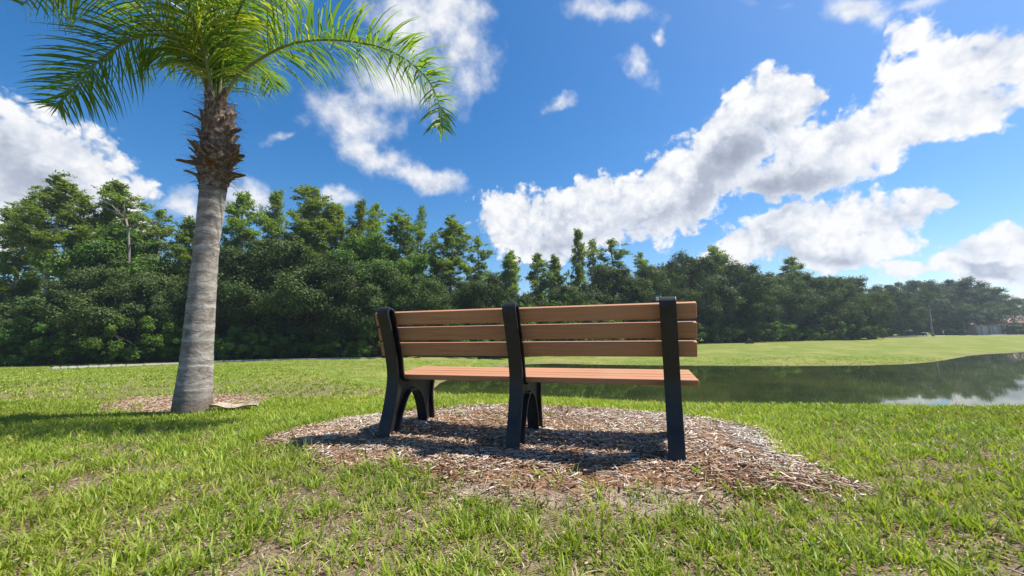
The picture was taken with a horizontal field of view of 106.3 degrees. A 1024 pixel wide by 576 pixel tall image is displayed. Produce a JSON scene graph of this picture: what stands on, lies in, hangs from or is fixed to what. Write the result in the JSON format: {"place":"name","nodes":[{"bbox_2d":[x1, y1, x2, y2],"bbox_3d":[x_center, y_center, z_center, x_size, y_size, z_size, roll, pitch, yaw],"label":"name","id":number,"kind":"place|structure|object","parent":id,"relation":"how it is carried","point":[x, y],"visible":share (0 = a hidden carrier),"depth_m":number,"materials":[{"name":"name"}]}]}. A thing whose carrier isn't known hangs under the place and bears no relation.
{"place":"outdoors","nodes":[
{"label":"outdoors","id":0,"kind":"place"},
{"bbox_2d":[0,333,1023,575],"bbox_3d":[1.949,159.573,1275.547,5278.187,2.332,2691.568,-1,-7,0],"label":"ground","id":1,"kind":"structure","parent":0,"point":[928,347],"depth_m":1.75,"materials":[{"name":"green plant"}]},
{"bbox_2d":[0,293,29,325],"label":"oak tree","id":2,"kind":"object","parent":1,"relation":"on","point":[3,299],"visible":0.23,"depth_m":29.28,"materials":[{"name":"green plant"}]},
{"bbox_2d":[0,194,55,299],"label":"cypress tree","id":3,"kind":"object","parent":1,"relation":"on","point":[29,285],"visible":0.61,"depth_m":33.32,"materials":[{"name":"green plant"}]},
{"bbox_2d":[0,295,63,353],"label":"oak tree","id":4,"kind":"object","parent":1,"relation":"on","point":[8,324],"visible":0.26,"depth_m":27.80,"materials":[{"name":"green plant"}]},
{"bbox_2d":[0,313,79,365],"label":"shrub","id":5,"kind":"object","parent":1,"relation":"on","point":[23,360],"visible":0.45,"depth_m":26.96,"materials":[{"name":"green plant"}]},
{"bbox_2d":[0,170,107,323],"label":"cypress tree","id":6,"kind":"object","parent":1,"relation":"on","point":[54,201],"visible":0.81,"depth_m":31.37,"materials":[{"name":"green plant"}]},
{"bbox_2d":[22,333,90,364],"bbox_3d":[-33.153,4.521,28.271,3.951,2.776,3.751,-5,-8,33],"label":"shrub","id":7,"kind":"object","parent":1,"relation":"on","point":[42,361],"visible":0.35,"depth_m":27.49,"materials":[{"name":"green plant"}]},
{"bbox_2d":[31,331,109,363],"bbox_3d":[-31.626,4.521,28.424,4.250,2.731,4.449,-3,-7,17],"label":"shrub","id":8,"kind":"object","parent":1,"relation":"on","point":[61,341],"visible":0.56,"depth_m":27.12,"materials":[{"name":"green plant"}]},
{"bbox_2d":[12,265,134,341],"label":"oak tree","id":9,"kind":"object","parent":1,"relation":"on","point":[57,292],"visible":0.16,"depth_m":28.51,"materials":[{"name":"green plant"}]},
{"bbox_2d":[63,329,137,363],"bbox_3d":[-31.197,4.442,29.408,4.637,3.258,4.403,-5,-8,33],"label":"shrub","id":10,"kind":"object","parent":1,"relation":"on","point":[76,350],"visible":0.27,"depth_m":28.28,"materials":[{"name":"green plant"}]},
{"bbox_2d":[28,220,175,329],"bbox_3d":[-33.806,0.132,32.830,8.570,12.537,8.496,-1,-7,2],"label":"oak tree","id":11,"kind":"object","parent":1,"relation":"on","point":[95,254],"visible":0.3,"depth_m":31.25,"materials":[{"name":"green plant"}]},
{"bbox_2d":[27,258,183,350],"bbox_3d":[-31.427,1.756,30.456,8.758,8.444,9.452,4,-8,-31],"label":"oak tree","id":12,"kind":"object","parent":1,"relation":"on","point":[128,287],"visible":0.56,"depth_m":28.64,"materials":[{"name":"green plant"}]},
{"bbox_2d":[53,178,165,272],"bbox_3d":[-36.091,-1.661,34.689,6.804,16.732,7.228,-6,-9,37],"label":"cypress tree","id":13,"kind":"object","parent":1,"relation":"on","point":[114,191],"visible":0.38,"depth_m":34.62,"materials":[{"name":"green plant"}]},
{"bbox_2d":[87,336,151,361],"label":"shrub","id":14,"kind":"object","parent":1,"relation":"on","point":[94,352],"visible":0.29,"depth_m":27.96,"materials":[{"name":"green plant"}]},
{"bbox_2d":[75,309,182,363],"bbox_3d":[-28.410,3.841,29.406,5.889,4.731,6.166,3,-8,-27],"label":"shrub","id":15,"kind":"object","parent":1,"relation":"on","point":[109,330],"visible":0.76,"depth_m":27.86,"materials":[{"name":"green plant"}]},
{"bbox_2d":[90,198,169,299],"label":"dead tree","id":16,"kind":"object","parent":1,"relation":"on","point":[128,245],"visible":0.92,"depth_m":32.11,"materials":[{"name":"grey wood"}]},
{"bbox_2d":[114,280,187,344],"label":"oak tree","id":17,"kind":"object","parent":1,"relation":"on","point":[177,299],"visible":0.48,"depth_m":30.29,"materials":[{"name":"green plant"}]},
{"bbox_2d":[121,209,183,278],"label":"cypress tree","id":18,"kind":"object","parent":1,"relation":"on","point":[150,233],"visible":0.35,"depth_m":36.75,"materials":[{"name":"green plant"}]},
{"bbox_2d":[124,325,181,361],"bbox_3d":[-28.015,4.473,30.145,4.758,3.343,4.518,4,-8,-31],"label":"shrub","id":19,"kind":"object","parent":1,"relation":"on","point":[159,352],"visible":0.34,"depth_m":29.38,"materials":[{"name":"green plant"}]},
{"bbox_2d":[128,335,181,361],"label":"shrub","id":20,"kind":"object","parent":1,"relation":"on","point":[152,350],"visible":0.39,"depth_m":29.08,"materials":[{"name":"green plant"}]},
{"bbox_2d":[164,215,195,295],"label":"cypress tree","id":21,"kind":"object","parent":1,"relation":"on","point":[184,238],"visible":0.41,"depth_m":34.99,"materials":[{"name":"green plant"}]},
{"bbox_2d":[158,331,216,361],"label":"shrub","id":22,"kind":"object","parent":1,"relation":"on","point":[169,349],"visible":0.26,"depth_m":29.39,"materials":[{"name":"green plant"}]},
{"bbox_2d":[92,393,287,413],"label":"wood chips","id":23,"kind":"object","parent":1,"relation":"on","point":[221,398],"visible":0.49,"depth_m":4.24,"materials":[{"name":"brown wood"}]},
{"bbox_2d":[50,356,382,368],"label":"path","id":24,"kind":"structure","parent":1,"relation":"on","point":[98,366],"depth_m":25.06,"materials":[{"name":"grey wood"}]},
{"bbox_2d":[215,312,247,342],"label":"oak tree","id":25,"kind":"object","parent":1,"relation":"on","point":[220,329],"visible":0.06,"depth_m":32.27,"materials":[{"name":"green plant"}]},
{"bbox_2d":[4,0,461,414],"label":"palm tree","id":26,"kind":"object","parent":1,"relation":"on","point":[221,38],"visible":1,"depth_m":3.77,"materials":[{"name":"green plant"}]},
{"bbox_2d":[208,401,259,408],"bbox_3d":[-2.635,1.114,3.645,0.420,0.065,0.128,0,-7,-8],"label":"fallen leaf sheath","id":27,"kind":"object","parent":1,"relation":"on","point":[236,406],"visible":0.98,"depth_m":3.67,"materials":[{"name":"beige plant"}]},
{"bbox_2d":[214,324,265,359],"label":"shrub","id":28,"kind":"object","parent":1,"relation":"on","point":[223,346],"visible":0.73,"depth_m":30.20,"materials":[{"name":"green plant"}]},
{"bbox_2d":[172,236,312,357],"bbox_3d":[-22.378,0.891,33.931,10.640,10.920,11.101,-2,-7,7],"label":"oak tree","id":29,"kind":"object","parent":1,"relation":"on","point":[231,260],"visible":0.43,"depth_m":31.22,"materials":[{"name":"green plant"}]},
{"bbox_2d":[218,190,270,352],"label":"cypress tree","id":30,"kind":"object","parent":1,"relation":"on","point":[238,208],"visible":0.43,"depth_m":36.90,"materials":[{"name":"green plant"}]},
{"bbox_2d":[216,328,290,359],"bbox_3d":[-20.934,4.663,31.433,4.778,2.933,4.564,-3,-7,20],"label":"shrub","id":31,"kind":"object","parent":1,"relation":"on","point":[260,349],"visible":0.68,"depth_m":30.24,"materials":[{"name":"green plant"}]},
{"bbox_2d":[252,189,288,295],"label":"cypress tree","id":32,"kind":"object","parent":1,"relation":"on","point":[273,228],"visible":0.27,"depth_m":40.96,"materials":[{"name":"green plant"}]},
{"bbox_2d":[254,332,300,357],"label":"shrub","id":33,"kind":"object","parent":1,"relation":"on","point":[272,343],"visible":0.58,"depth_m":31.62,"materials":[{"name":"green plant"}]},
{"bbox_2d":[216,230,355,353],"bbox_3d":[-19.374,0.548,33.814,11.878,11.452,12.819,6,-10,-44],"label":"oak tree","id":34,"kind":"object","parent":1,"relation":"on","point":[290,255],"visible":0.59,"depth_m":31.27,"materials":[{"name":"green plant"}]},
{"bbox_2d":[274,338,319,357],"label":"shrub","id":35,"kind":"object","parent":1,"relation":"on","point":[294,351],"visible":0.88,"depth_m":31.33,"materials":[{"name":"green plant"}]},
{"bbox_2d":[275,184,340,354],"bbox_3d":[-19.131,-1.886,35.888,6.303,16.964,6.068,0,-7,-4],"label":"cypress tree","id":36,"kind":"object","parent":1,"relation":"on","point":[310,224],"visible":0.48,"depth_m":36.44,"materials":[{"name":"green plant"}]},
{"bbox_2d":[298,333,338,357],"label":"shrub","id":37,"kind":"object","parent":1,"relation":"on","point":[316,350],"visible":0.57,"depth_m":32.23,"materials":[{"name":"green plant"}]},
{"bbox_2d":[298,203,351,354],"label":"cypress tree","id":38,"kind":"object","parent":1,"relation":"on","point":[340,227],"visible":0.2,"depth_m":38.64,"materials":[{"name":"green plant"}]},
{"bbox_2d":[283,252,393,356],"bbox_3d":[-15.138,1.426,34.391,9.651,9.720,9.538,-1,-7,3],"label":"oak tree","id":39,"kind":"object","parent":1,"relation":"on","point":[336,284],"visible":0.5,"depth_m":31.76,"materials":[{"name":"green plant"}]},
{"bbox_2d":[318,338,360,357],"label":"shrub","id":40,"kind":"object","parent":1,"relation":"on","point":[343,351],"visible":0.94,"depth_m":31.27,"materials":[{"name":"green plant"}]},
{"bbox_2d":[314,232,391,341],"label":"vine covered tree","id":41,"kind":"object","parent":1,"relation":"on","point":[356,245],"visible":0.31,"depth_m":34.21,"materials":[{"name":"green plant"}]},
{"bbox_2d":[342,197,371,341],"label":"cypress tree","id":42,"kind":"object","parent":1,"relation":"on","point":[360,213],"visible":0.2,"depth_m":37.98,"materials":[{"name":"green plant"}]},
{"bbox_2d":[344,339,371,357],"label":"shrub","id":43,"kind":"object","parent":1,"relation":"on","point":[357,353],"visible":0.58,"depth_m":31.57,"materials":[{"name":"green plant"}]},
{"bbox_2d":[335,229,411,354],"bbox_3d":[-13.020,0.634,36.280,8.053,11.781,7.984,-3,-7,19],"label":"vine covered tree","id":44,"kind":"object","parent":1,"relation":"on","point":[377,242],"visible":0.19,"depth_m":34.95,"materials":[{"name":"green plant"}]},
{"bbox_2d":[357,203,396,347],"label":"cypress tree","id":45,"kind":"object","parent":1,"relation":"on","point":[375,211],"visible":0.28,"depth_m":40.26,"materials":[{"name":"green plant"}]},
{"bbox_2d":[354,325,414,356],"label":"shrub","id":46,"kind":"object","parent":1,"relation":"on","point":[372,351],"visible":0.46,"depth_m":31.76,"materials":[{"name":"green plant"}]},
{"bbox_2d":[336,259,435,355],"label":"oak tree","id":47,"kind":"object","parent":1,"relation":"on","point":[374,293],"visible":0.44,"depth_m":32.61,"materials":[{"name":"green plant"}]},
{"bbox_2d":[371,207,427,263],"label":"cypress tree","id":48,"kind":"object","parent":1,"relation":"on","point":[405,235],"visible":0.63,"depth_m":38.49,"materials":[{"name":"green plant"}]},
{"bbox_2d":[384,251,445,326],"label":"vine covered tree","id":49,"kind":"object","parent":1,"relation":"on","point":[419,265],"visible":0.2,"depth_m":35.59,"materials":[{"name":"green plant"}]},
{"bbox_2d":[413,205,430,276],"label":"cypress tree","id":50,"kind":"object","parent":1,"relation":"on","point":[421,210],"visible":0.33,"depth_m":42.02,"materials":[{"name":"green plant"}]},
{"bbox_2d":[396,271,462,341],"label":"oak tree","id":51,"kind":"object","parent":1,"relation":"on","point":[442,301],"visible":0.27,"depth_m":34.39,"materials":[{"name":"green plant"}]},
{"bbox_2d":[424,231,448,296],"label":"cypress tree","id":52,"kind":"object","parent":1,"relation":"on","point":[433,239],"visible":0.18,"depth_m":40.80,"materials":[{"name":"green plant"}]},
{"bbox_2d":[427,213,480,296],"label":"cypress tree","id":53,"kind":"object","parent":1,"relation":"on","point":[452,232],"visible":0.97,"depth_m":38.45,"materials":[{"name":"green plant"}]},
{"bbox_2d":[439,300,499,341],"bbox_3d":[-4.203,3.928,36.184,7.215,5.796,7.554,2,-7,-19],"label":"shrub","id":54,"kind":"object","parent":1,"relation":"on","point":[475,305],"visible":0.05,"depth_m":35.18,"materials":[{"name":"green plant"}]},
{"bbox_2d":[462,238,495,285],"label":"cypress tree","id":55,"kind":"object","parent":1,"relation":"on","point":[482,255],"visible":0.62,"depth_m":42.90,"materials":[{"name":"green plant"}]},
{"bbox_2d":[447,272,519,325],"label":"oak tree","id":56,"kind":"object","parent":1,"relation":"on","point":[479,290],"visible":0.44,"depth_m":37.12,"materials":[{"name":"green plant"}]},
{"bbox_2d":[493,250,521,303],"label":"cypress tree","id":57,"kind":"object","parent":1,"relation":"on","point":[510,273],"visible":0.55,"depth_m":40.96,"materials":[{"name":"green plant"}]},
{"bbox_2d":[0,394,1023,575],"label":"dry thatch","id":58,"kind":"object","parent":1,"relation":"on","point":[587,562],"visible":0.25,"depth_m":1.47,"materials":[{"name":"brown dry grass"}]},
{"bbox_2d":[509,292,546,323],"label":"oak tree","id":59,"kind":"object","parent":1,"relation":"on","point":[525,299],"visible":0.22,"depth_m":38.22,"materials":[{"name":"green plant"}]},
{"bbox_2d":[525,252,556,304],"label":"cypress tree","id":60,"kind":"object","parent":1,"relation":"on","point":[533,278],"visible":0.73,"depth_m":43.06,"materials":[{"name":"green plant"}]},
{"bbox_2d":[216,402,886,508],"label":"wood chips","id":61,"kind":"object","parent":1,"relation":"on","point":[322,434],"visible":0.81,"depth_m":2.22,"materials":[{"name":"brown wood"}]},
{"bbox_2d":[375,296,698,461],"bbox_3d":[0.104,0.573,2.586,2.079,0.906,0.685,-3,-7,17],"label":"park bench","id":62,"kind":"object","parent":61,"relation":"on","point":[525,384],"visible":0.89,"depth_m":2.40,"materials":[{"name":"wood"},{"name":"black metal"}]},
{"bbox_2d":[545,253,570,301],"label":"cypress tree","id":63,"kind":"object","parent":1,"relation":"on","point":[554,267],"visible":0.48,"depth_m":44.11,"materials":[{"name":"green plant"}]},
{"bbox_2d":[536,293,589,340],"bbox_3d":[4.899,3.936,39.550,8.914,6.840,8.514,-3,-7,15],"label":"shrub","id":64,"kind":"object","parent":1,"relation":"on","point":[565,296],"visible":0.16,"depth_m":38.56,"materials":[{"name":"green plant"}]},
{"bbox_2d":[545,284,603,323],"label":"oak tree","id":65,"kind":"object","parent":1,"relation":"on","point":[574,300],"visible":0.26,"depth_m":40.58,"materials":[{"name":"green plant"}]},
{"bbox_2d":[566,227,593,302],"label":"cypress tree","id":66,"kind":"object","parent":1,"relation":"on","point":[576,259],"visible":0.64,"depth_m":45.40,"materials":[{"name":"green plant"}]},
{"bbox_2d":[585,238,607,301],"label":"cypress tree","id":67,"kind":"object","parent":1,"relation":"on","point":[592,260],"visible":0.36,"depth_m":47.80,"materials":[{"name":"green plant"}]},
{"bbox_2d":[573,320,627,340],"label":"shrub","id":68,"kind":"object","parent":1,"relation":"on","point":[614,321],"visible":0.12,"depth_m":38.23,"materials":[{"name":"green plant"}]},
{"bbox_2d":[587,238,632,298],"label":"cypress tree","id":69,"kind":"object","parent":1,"relation":"on","point":[620,254],"visible":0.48,"depth_m":48.98,"materials":[{"name":"green plant"}]},
{"bbox_2d":[570,264,657,322],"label":"oak tree","id":70,"kind":"object","parent":1,"relation":"on","point":[626,287],"visible":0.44,"depth_m":43.86,"materials":[{"name":"green plant"}]},
{"bbox_2d":[632,251,654,339],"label":"cypress tree","id":71,"kind":"object","parent":1,"relation":"on","point":[641,261],"visible":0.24,"depth_m":50.33,"materials":[{"name":"green plant"}]},
{"bbox_2d":[611,262,703,338],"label":"oak tree","id":72,"kind":"object","parent":1,"relation":"on","point":[653,277],"visible":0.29,"depth_m":45.80,"materials":[{"name":"green plant"}]},
{"bbox_2d":[678,323,709,342],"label":"shrub","id":73,"kind":"object","parent":1,"relation":"on","point":[702,334],"visible":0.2,"depth_m":45.64,"materials":[{"name":"green plant"}]},
{"bbox_2d":[652,248,741,339],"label":"oak tree","id":74,"kind":"object","parent":1,"relation":"on","point":[712,309],"visible":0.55,"depth_m":49.70,"materials":[{"name":"green plant"}]},
{"bbox_2d":[697,320,731,342],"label":"shrub","id":75,"kind":"object","parent":1,"relation":"on","point":[714,336],"visible":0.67,"depth_m":48.22,"materials":[{"name":"green plant"}]},
{"bbox_2d":[658,252,777,332],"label":"oak tree","id":76,"kind":"object","parent":1,"relation":"on","point":[749,287],"visible":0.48,"depth_m":51.57,"materials":[{"name":"green plant"}]},
{"bbox_2d":[705,244,735,341],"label":"cypress tree","id":77,"kind":"object","parent":1,"relation":"on","point":[712,249],"visible":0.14,"depth_m":58.45,"materials":[{"name":"green plant"}]},
{"bbox_2d":[707,323,747,342],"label":"shrub","id":78,"kind":"object","parent":1,"relation":"on","point":[736,330],"visible":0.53,"depth_m":49.32,"materials":[{"name":"green plant"}]},
{"bbox_2d":[703,269,787,334],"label":"oak tree","id":79,"kind":"object","parent":1,"relation":"on","point":[780,294],"visible":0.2,"depth_m":53.70,"materials":[{"name":"green plant"}]},
{"bbox_2d":[722,316,770,342],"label":"shrub","id":80,"kind":"object","parent":1,"relation":"on","point":[751,332],"visible":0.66,"depth_m":51.48,"materials":[{"name":"green plant"}]},
{"bbox_2d":[743,317,797,341],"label":"shrub","id":81,"kind":"object","parent":1,"relation":"on","point":[776,325],"visible":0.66,"depth_m":52.37,"materials":[{"name":"green plant"}]},
{"bbox_2d":[774,328,803,340],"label":"shrub","id":82,"kind":"object","parent":1,"relation":"on","point":[789,335],"visible":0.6,"depth_m":55.20,"materials":[{"name":"green plant"}]},
{"bbox_2d":[756,271,824,340],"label":"oak tree","id":83,"kind":"object","parent":1,"relation":"on","point":[797,310],"visible":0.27,"depth_m":56.65,"materials":[{"name":"green plant"}]},
{"bbox_2d":[776,256,813,315],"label":"cypress tree","id":84,"kind":"object","parent":1,"relation":"on","point":[791,265],"visible":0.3,"depth_m":68.43,"materials":[{"name":"green plant"}]},
{"bbox_2d":[761,268,845,339],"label":"oak tree","id":85,"kind":"object","parent":1,"relation":"on","point":[817,284],"visible":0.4,"depth_m":59.72,"materials":[{"name":"green plant"}]},
{"bbox_2d":[792,325,829,340],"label":"shrub","id":86,"kind":"object","parent":1,"relation":"on","point":[813,335],"visible":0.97,"depth_m":56.37,"materials":[{"name":"green plant"}]},
{"bbox_2d":[802,315,855,340],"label":"shrub","id":87,"kind":"object","parent":1,"relation":"on","point":[841,330],"visible":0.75,"depth_m":58.06,"materials":[{"name":"green plant"}]},
{"bbox_2d":[785,275,882,332],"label":"oak tree","id":88,"kind":"object","parent":1,"relation":"on","point":[854,305],"visible":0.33,"depth_m":60.67,"materials":[{"name":"green plant"}]},
{"bbox_2d":[833,322,876,339],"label":"shrub","id":89,"kind":"object","parent":1,"relation":"on","point":[860,331],"visible":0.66,"depth_m":59.92,"materials":[{"name":"green plant"}]},
{"bbox_2d":[824,274,899,335],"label":"oak tree","id":90,"kind":"object","parent":1,"relation":"on","point":[880,299],"visible":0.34,"depth_m":62.58,"materials":[{"name":"green plant"}]},
{"bbox_2d":[854,322,889,338],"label":"shrub","id":91,"kind":"object","parent":1,"relation":"on","point":[883,331],"visible":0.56,"depth_m":63.01,"materials":[{"name":"green plant"}]},
{"bbox_2d":[868,283,929,336],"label":"oak tree","id":92,"kind":"object","parent":1,"relation":"on","point":[905,308],"visible":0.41,"depth_m":80.79,"materials":[{"name":"green plant"}]},
{"bbox_2d":[892,291,934,335],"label":"oak tree","id":93,"kind":"object","parent":1,"relation":"on","point":[918,326],"visible":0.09,"depth_m":88.65,"materials":[{"name":"green plant"}]},
{"bbox_2d":[882,278,966,335],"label":"oak tree","id":94,"kind":"object","parent":1,"relation":"on","point":[911,286],"visible":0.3,"depth_m":99.80,"materials":[{"name":"green plant"}]},
{"bbox_2d":[911,287,949,335],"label":"palm tree","id":95,"kind":"object","parent":1,"relation":"on","point":[930,295],"visible":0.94,"depth_m":85.59,"materials":[{"name":"green plant"}]},
{"bbox_2d":[913,314,950,335],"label":"shrub","id":96,"kind":"object","parent":1,"relation":"on","point":[935,327],"visible":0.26,"depth_m":100.14,"materials":[{"name":"green plant"}]},
{"bbox_2d":[919,308,961,334],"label":"shrub","id":97,"kind":"object","parent":1,"relation":"on","point":[940,323],"visible":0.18,"depth_m":100.81,"materials":[{"name":"green plant"}]},
{"bbox_2d":[912,276,1007,328],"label":"oak tree","id":98,"kind":"object","parent":1,"relation":"on","point":[964,288],"visible":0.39,"depth_m":104.81,"materials":[{"name":"green plant"}]},
{"bbox_2d":[940,304,983,334],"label":"palm tree","id":99,"kind":"object","parent":1,"relation":"on","point":[961,316],"visible":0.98,"depth_m":94.11,"materials":[{"name":"green plant"}]},
{"bbox_2d":[950,302,996,334],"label":"palm tree","id":100,"kind":"object","parent":1,"relation":"on","point":[981,312],"visible":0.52,"depth_m":94.71,"materials":[{"name":"green plant"}]},
{"bbox_2d":[950,315,1023,334],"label":"house","id":101,"kind":"structure","parent":1,"relation":"on","point":[981,329],"depth_m":99.28,"materials":[{"name":"beige paint"}]},
{"bbox_2d":[975,303,1008,334],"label":"palm tree","id":102,"kind":"object","parent":1,"relation":"on","point":[998,316],"visible":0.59,"depth_m":95.59,"materials":[{"name":"green plant"}]},
{"bbox_2d":[965,286,1022,313],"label":"oak tree","id":103,"kind":"object","parent":1,"relation":"on","point":[1008,303],"visible":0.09,"depth_m":107.57,"materials":[{"name":"green plant"}]},
{"bbox_2d":[992,303,1023,334],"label":"palm tree","id":104,"kind":"object","parent":1,"relation":"on","point":[1009,312],"visible":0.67,"depth_m":97.54,"materials":[{"name":"green plant"}]},
{"bbox_2d":[0,0,1023,330],"label":"sky","id":105,"kind":"structure","parent":0,"point":[881,140],"materials":[{"name":"blue"}]},
{"bbox_2d":[434,352,1023,406],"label":"pond water","id":106,"kind":"structure","parent":0,"point":[987,379],"depth_m":16.14,"materials":[{"name":"grey liquid"}]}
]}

